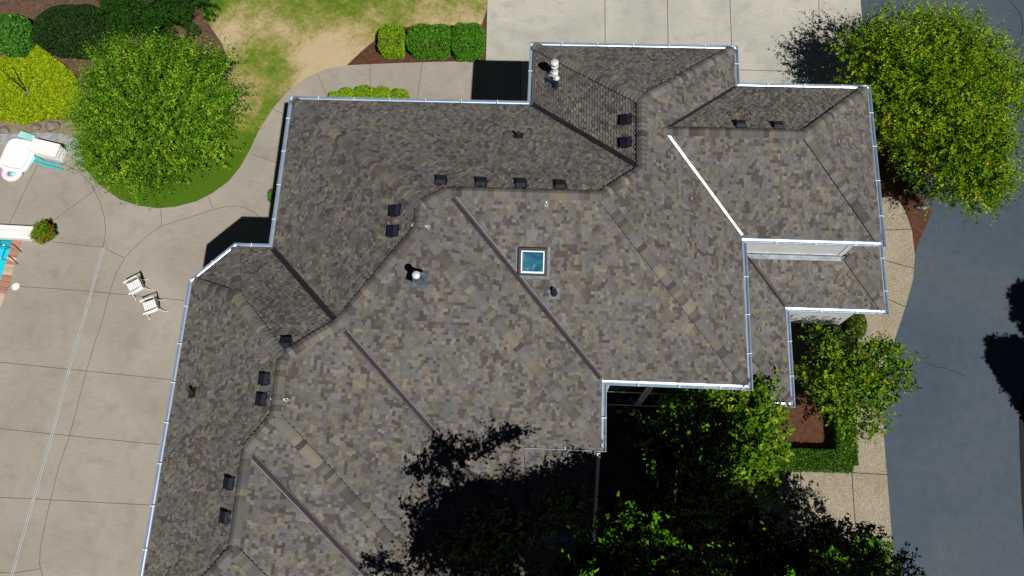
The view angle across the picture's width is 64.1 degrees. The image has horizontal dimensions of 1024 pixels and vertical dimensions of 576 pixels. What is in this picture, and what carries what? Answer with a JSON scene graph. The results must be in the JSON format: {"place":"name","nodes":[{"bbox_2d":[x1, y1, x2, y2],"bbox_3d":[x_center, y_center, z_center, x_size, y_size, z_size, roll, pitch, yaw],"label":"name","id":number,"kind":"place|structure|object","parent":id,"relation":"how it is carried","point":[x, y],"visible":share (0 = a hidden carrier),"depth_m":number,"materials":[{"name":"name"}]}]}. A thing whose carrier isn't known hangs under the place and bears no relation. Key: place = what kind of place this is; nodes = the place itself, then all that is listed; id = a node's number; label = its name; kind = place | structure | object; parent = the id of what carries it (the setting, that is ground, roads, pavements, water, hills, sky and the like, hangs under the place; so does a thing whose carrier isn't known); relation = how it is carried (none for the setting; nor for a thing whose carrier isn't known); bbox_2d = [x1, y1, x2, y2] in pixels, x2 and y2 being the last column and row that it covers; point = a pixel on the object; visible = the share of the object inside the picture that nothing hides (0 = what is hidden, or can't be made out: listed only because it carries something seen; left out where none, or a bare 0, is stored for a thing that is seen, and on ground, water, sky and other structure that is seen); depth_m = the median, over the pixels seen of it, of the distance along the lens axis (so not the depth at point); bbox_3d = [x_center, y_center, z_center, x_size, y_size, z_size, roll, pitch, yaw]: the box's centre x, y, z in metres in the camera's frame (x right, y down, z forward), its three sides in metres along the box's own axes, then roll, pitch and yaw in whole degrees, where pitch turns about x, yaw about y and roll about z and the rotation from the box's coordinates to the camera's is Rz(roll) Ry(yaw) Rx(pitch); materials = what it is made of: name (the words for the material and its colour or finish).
{"place":"outdoors","nodes":[
{"label":"outdoors","id":0,"kind":"place"},
{"bbox_2d":[18,131,35,140],"bbox_3d":[-20.173,-6.309,33.989,0.720,0.140,0.300,19,74,8],"label":"pool float","id":1,"kind":"object","parent":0,"point":[25,135],"visible":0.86,"depth_m":33.92,"materials":[{"name":"teal plastic"}]},
{"bbox_2d":[0,120,78,135],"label":"dirt strip","id":2,"kind":"object","parent":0,"point":[13,128],"visible":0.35,"depth_m":34.21,"materials":[{"name":"brown soil"}]},
{"bbox_2d":[0,126,9,133],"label":"boulder","id":3,"kind":"object","parent":2,"relation":"on","point":[4,130],"visible":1,"depth_m":34.09,"materials":[{"name":"beige stone"}]},
{"bbox_2d":[30,123,40,130],"bbox_3d":[-19.907,-6.727,34.167,0.435,0.238,0.334,2,73,3],"label":"boulder","id":4,"kind":"object","parent":2,"relation":"on","point":[34,127],"visible":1,"depth_m":34.09,"materials":[{"name":"beige stone"}]},
{"bbox_2d":[45,121,60,131],"bbox_3d":[-19.176,-6.748,34.120,0.656,0.356,0.498,2,73,3],"label":"boulder","id":5,"kind":"object","parent":2,"relation":"on","point":[50,126],"visible":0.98,"depth_m":34.00,"materials":[{"name":"beige stone"}]},
{"bbox_2d":[0,132,85,161],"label":"gravel strip","id":6,"kind":"object","parent":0,"point":[45,136],"visible":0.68,"depth_m":34.03,"materials":[{"name":"grey gravel"}]},
{"bbox_2d":[0,0,226,121],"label":"soil bed","id":7,"kind":"object","parent":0,"point":[30,10],"visible":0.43,"depth_m":35.44,"materials":[{"name":"brown soil"}]},
{"bbox_2d":[0,68,28,93],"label":"garden pole","id":8,"kind":"object","parent":7,"relation":"on","point":[26,91],"visible":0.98,"depth_m":33.90,"materials":[{"name":"metal"}]},
{"bbox_2d":[0,13,36,57],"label":"leafy bush","id":9,"kind":"object","parent":7,"relation":"on","point":[20,24],"visible":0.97,"depth_m":34.30,"materials":[{"name":"green plant"}]},
{"bbox_2d":[0,43,80,125],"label":"yellow groundcover","id":10,"kind":"object","parent":7,"relation":"on","point":[53,74],"visible":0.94,"depth_m":34.52,"materials":[{"name":"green plant"}]},
{"bbox_2d":[30,3,117,58],"bbox_3d":[-18.521,-10.916,34.687,3.678,1.603,2.564,2,73,3],"label":"dark round shrub","id":11,"kind":"object","parent":7,"relation":"on","point":[50,22],"visible":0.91,"depth_m":34.17,"materials":[{"name":"green plant"}]},
{"bbox_2d":[96,0,220,51],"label":"leafy bush","id":12,"kind":"object","parent":7,"relation":"on","point":[156,13],"visible":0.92,"depth_m":34.08,"materials":[{"name":"green plant"}]},
{"bbox_2d":[0,61,519,575],"bbox_3d":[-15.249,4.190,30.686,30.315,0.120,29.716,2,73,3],"label":"patio","id":13,"kind":"structure","parent":0,"point":[98,533],"depth_m":31.49,"materials":[{"name":"concrete"}]},
{"bbox_2d":[0,239,22,306],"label":"swimming pool","id":14,"kind":"structure","parent":13,"relation":"in","point":[9,250],"depth_m":32.43,"materials":[{"name":"liquid"}]},
{"bbox_2d":[1,165,22,181],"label":"swim ring","id":15,"kind":"object","parent":13,"relation":"on","point":[11,176],"visible":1,"depth_m":33.32,"materials":[{"name":"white plastic"}]},
{"bbox_2d":[12,283,19,289],"bbox_3d":[-19.487,-0.067,32.086,0.310,0.029,0.310,2,73,3],"label":"skimmer lid","id":16,"kind":"object","parent":13,"relation":"on","point":[15,286],"visible":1,"depth_m":32.08,"materials":[{"name":"white plastic"}]},
{"bbox_2d":[0,138,33,172],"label":"pool float","id":17,"kind":"object","parent":13,"relation":"on","point":[17,153],"visible":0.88,"depth_m":33.53,"materials":[{"name":"white plastic"}]},
{"bbox_2d":[0,225,33,240],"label":"pool cover box","id":18,"kind":"object","parent":13,"relation":"on","point":[11,232],"depth_m":32.49,"materials":[{"name":"white plastic"}]},
{"bbox_2d":[28,220,55,244],"bbox_3d":[-18.477,-2.158,32.225,0.988,0.940,0.980,-37,75,-9],"label":"flower planter","id":19,"kind":"object","parent":13,"relation":"on","point":[42,232],"visible":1,"depth_m":31.99,"materials":[{"name":"ceramic"}]},
{"bbox_2d":[28,138,66,161],"bbox_3d":[-19.009,-5.633,33.509,1.233,0.595,0.586,14,74,6],"label":"deck box","id":20,"kind":"object","parent":13,"relation":"on","point":[44,149],"visible":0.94,"depth_m":33.26,"materials":[{"name":"white plastic"}]},
{"bbox_2d":[33,161,62,170],"bbox_3d":[-19.086,-5.029,33.551,1.427,0.083,0.096,16,74,7],"label":"foam noodle","id":21,"kind":"object","parent":13,"relation":"on","point":[47,165],"visible":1,"depth_m":33.51,"materials":[{"name":"teal plastic"}]},
{"bbox_2d":[34,155,61,165],"bbox_3d":[-19.094,-5.202,33.563,1.321,0.123,0.173,17,74,7],"label":"foam noodle","id":22,"kind":"object","parent":13,"relation":"on","point":[38,158],"visible":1,"depth_m":33.53,"materials":[{"name":"teal plastic"}]},
{"bbox_2d":[10,247,104,575],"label":"trench drain","id":23,"kind":"object","parent":13,"relation":"on","point":[54,423],"visible":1,"depth_m":30.47,"materials":[{"name":"grey metal"}]},
{"bbox_2d":[123,275,152,300],"bbox_3d":[-14.456,-0.088,31.446,0.786,0.920,0.627,-30,74,-7],"label":"patio chair","id":24,"kind":"object","parent":13,"relation":"on","point":[139,288],"visible":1,"depth_m":31.45,"materials":[{"name":"white wood"}]},
{"bbox_2d":[139,295,167,319],"bbox_3d":[-13.734,0.686,31.179,0.786,0.920,0.627,-21,73,-5],"label":"patio chair","id":25,"kind":"object","parent":13,"relation":"on","point":[155,304],"visible":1,"depth_m":31.18,"materials":[{"name":"white wood"}]},
{"bbox_2d":[267,189,275,203],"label":"young plant","id":26,"kind":"object","parent":13,"relation":"on","point":[271,197],"visible":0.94,"depth_m":32.52,"materials":[{"name":"green plant"}]},
{"bbox_2d":[329,91,339,96],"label":"mound shrub","id":27,"kind":"object","parent":13,"relation":"on","point":[334,94],"visible":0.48,"depth_m":33.43,"materials":[{"name":"green plant"}]},
{"bbox_2d":[354,84,374,97],"bbox_3d":[-6.067,-7.968,33.721,0.941,0.842,0.919,2,73,3],"label":"mound shrub","id":28,"kind":"object","parent":13,"relation":"on","point":[365,90],"visible":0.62,"depth_m":33.50,"materials":[{"name":"green plant"}]},
{"bbox_2d":[348,11,486,64],"bbox_3d":[-4.015,-10.741,34.978,5.962,0.120,2.628,-1,73,2],"label":"mulch bed","id":29,"kind":"object","parent":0,"point":[370,54],"visible":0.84,"depth_m":34.67,"materials":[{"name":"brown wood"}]},
{"bbox_2d":[377,23,405,59],"bbox_3d":[-5.021,-10.365,34.254,1.196,1.170,1.329,2,73,3],"label":"clipped shrub","id":30,"kind":"object","parent":29,"relation":"on","point":[384,40],"visible":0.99,"depth_m":33.92,"materials":[{"name":"green plant"}]},
{"bbox_2d":[405,23,454,60],"bbox_3d":[-3.422,-10.303,34.177,2.092,1.186,1.386,2,73,3],"label":"clipped shrub","id":31,"kind":"object","parent":29,"relation":"on","point":[415,35],"visible":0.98,"depth_m":33.85,"materials":[{"name":"green plant"}]},
{"bbox_2d":[450,22,485,62],"bbox_3d":[-1.825,-10.260,34.043,1.459,1.301,1.507,2,73,3],"label":"clipped shrub","id":32,"kind":"object","parent":29,"relation":"on","point":[469,30],"visible":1,"depth_m":33.67,"materials":[{"name":"green plant"}]},
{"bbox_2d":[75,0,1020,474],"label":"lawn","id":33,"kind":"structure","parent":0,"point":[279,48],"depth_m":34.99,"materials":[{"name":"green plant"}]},
{"bbox_2d":[53,23,261,211],"bbox_3d":[-13.910,-6.768,31.477,7.870,4.972,7.794,2,73,3],"label":"round tree","id":34,"kind":"object","parent":33,"relation":"on","point":[160,112],"visible":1,"depth_m":30.84,"materials":[{"name":"green plant"}]},
{"bbox_2d":[339,86,354,96],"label":"mound shrub","id":35,"kind":"object","parent":33,"relation":"on","point":[345,91],"visible":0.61,"depth_m":33.48,"materials":[{"name":"green plant"}]},
{"bbox_2d":[373,85,390,97],"bbox_3d":[-5.341,-7.963,33.696,0.823,0.834,0.807,2,73,3],"label":"mound shrub","id":36,"kind":"object","parent":33,"relation":"on","point":[381,91],"visible":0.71,"depth_m":33.44,"materials":[{"name":"green plant"}]},
{"bbox_2d":[389,88,410,97],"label":"mound shrub","id":37,"kind":"object","parent":33,"relation":"on","point":[397,92],"visible":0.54,"depth_m":33.40,"materials":[{"name":"green plant"}]},
{"bbox_2d":[427,379,822,575],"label":"dark tree","id":38,"kind":"object","parent":33,"relation":"on","point":[652,540],"visible":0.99,"depth_m":19.79,"materials":[{"name":"green plant"}]},
{"bbox_2d":[653,363,796,512],"bbox_3d":[7.211,5.099,26.928,4.208,5.138,5.227,-20,73,-4],"label":"leafy tree","id":39,"kind":"object","parent":33,"relation":"on","point":[754,460],"visible":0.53,"depth_m":25.49,"materials":[{"name":"green plant"}]},
{"bbox_2d":[652,483,926,575],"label":"dark tree","id":40,"kind":"object","parent":33,"relation":"on","point":[832,554],"visible":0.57,"depth_m":22.31,"materials":[{"name":"green plant"}]},
{"bbox_2d":[846,314,867,338],"bbox_3d":[12.730,1.352,30.162,0.714,0.819,1.083,2,73,3],"label":"shrub","id":41,"kind":"object","parent":33,"relation":"on","point":[860,323],"visible":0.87,"depth_m":30.01,"materials":[{"name":"green plant"}]},
{"bbox_2d":[524,471,709,575],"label":"courtyard soil","id":42,"kind":"structure","parent":0,"point":[607,480],"depth_m":28.93,"materials":[{"name":"brown soil"}]},
{"bbox_2d":[486,0,863,100],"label":"driveway","id":43,"kind":"structure","parent":0,"point":[777,38],"depth_m":34.57,"materials":[{"name":"concrete"}]},
{"bbox_2d":[599,317,858,470],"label":"courtyard soil","id":44,"kind":"structure","parent":0,"point":[621,424],"depth_m":29.78,"materials":[{"name":"brown soil"}]},
{"bbox_2d":[793,320,922,451],"bbox_3d":[11.273,3.114,28.104,4.238,3.787,4.077,34,77,12],"label":"leafy tree","id":45,"kind":"object","parent":44,"relation":"on","point":[864,379],"visible":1,"depth_m":27.02,"materials":[{"name":"green plant"}]},
{"bbox_2d":[770,394,851,470],"bbox_3d":[10.456,5.171,29.482,3.695,0.120,2.854,2,73,3],"label":"bark bed","id":46,"kind":"object","parent":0,"point":[811,431],"visible":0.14,"depth_m":29.48,"materials":[{"name":"brown wood"}]},
{"bbox_2d":[764,398,858,473],"bbox_3d":[10.498,5.223,29.075,3.502,0.817,2.685,2,73,3],"label":"box hedge","id":47,"kind":"object","parent":46,"relation":"on","point":[841,459],"visible":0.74,"depth_m":28.57,"materials":[{"name":"green plant"}]},
{"bbox_2d":[722,197,914,573],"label":"walkway","id":48,"kind":"structure","parent":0,"point":[828,493],"depth_m":28.90,"materials":[{"name":"beige concrete"}]},
{"bbox_2d":[873,103,931,252],"bbox_3d":[14.258,-4.370,32.334,3.197,0.120,6.998,-15,73,-3],"label":"mulch bed","id":49,"kind":"object","parent":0,"point":[910,199],"visible":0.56,"depth_m":32.05,"materials":[{"name":"red soil"}]},
{"bbox_2d":[914,204,921,210],"bbox_3d":[15.793,-3.132,31.799,0.315,0.173,0.244,2,73,3],"label":"boulder","id":50,"kind":"object","parent":49,"relation":"on","point":[918,207],"visible":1,"depth_m":31.74,"materials":[{"name":"stone"}]},
{"bbox_2d":[861,0,1023,575],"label":"asphalt drive","id":51,"kind":"structure","parent":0,"point":[952,450],"depth_m":29.73,"materials":[{"name":"grey asphalt"}]},
{"bbox_2d":[822,0,1023,183],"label":"tree","id":52,"kind":"object","parent":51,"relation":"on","point":[933,77],"visible":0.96,"depth_m":29.22,"materials":[{"name":"green plant"}]},
{"bbox_2d":[887,101,1023,229],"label":"tree","id":53,"kind":"object","parent":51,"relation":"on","point":[962,167],"visible":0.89,"depth_m":28.38,"materials":[{"name":"green plant"}]},
{"bbox_2d":[920,0,1022,375],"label":"asphalt cracks","id":54,"kind":"object","parent":51,"relation":"on","point":[928,357],"visible":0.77,"depth_m":30.09,"materials":[{"name":"black asphalt"}]},
{"bbox_2d":[1019,388,1023,530],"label":"verge","id":55,"kind":"structure","parent":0,"point":[1021,428],"depth_m":29.02,"materials":[{"name":"soil"}]},
{"label":"ground","id":56,"kind":"structure","parent":0,"visible":0},
{"bbox_2d":[139,42,889,575],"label":"house","id":57,"kind":"structure","parent":56,"relation":"on","point":[407,328],"depth_m":23.06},
{"bbox_2d":[607,385,648,405],"bbox_3d":[3.750,3.451,27.158,1.310,5.300,0.050,2,73,3],"label":"window","id":58,"kind":"structure","parent":57,"relation":"in","point":[616,395],"depth_m":27.65,"materials":[{"name":"glass"}]},
{"bbox_2d":[638,387,690,406],"bbox_3d":[5.148,3.496,27.095,1.310,5.300,0.050,2,73,3],"label":"window","id":59,"kind":"structure","parent":57,"relation":"in","point":[652,395],"depth_m":27.67,"materials":[{"name":"glass"}]}
]}

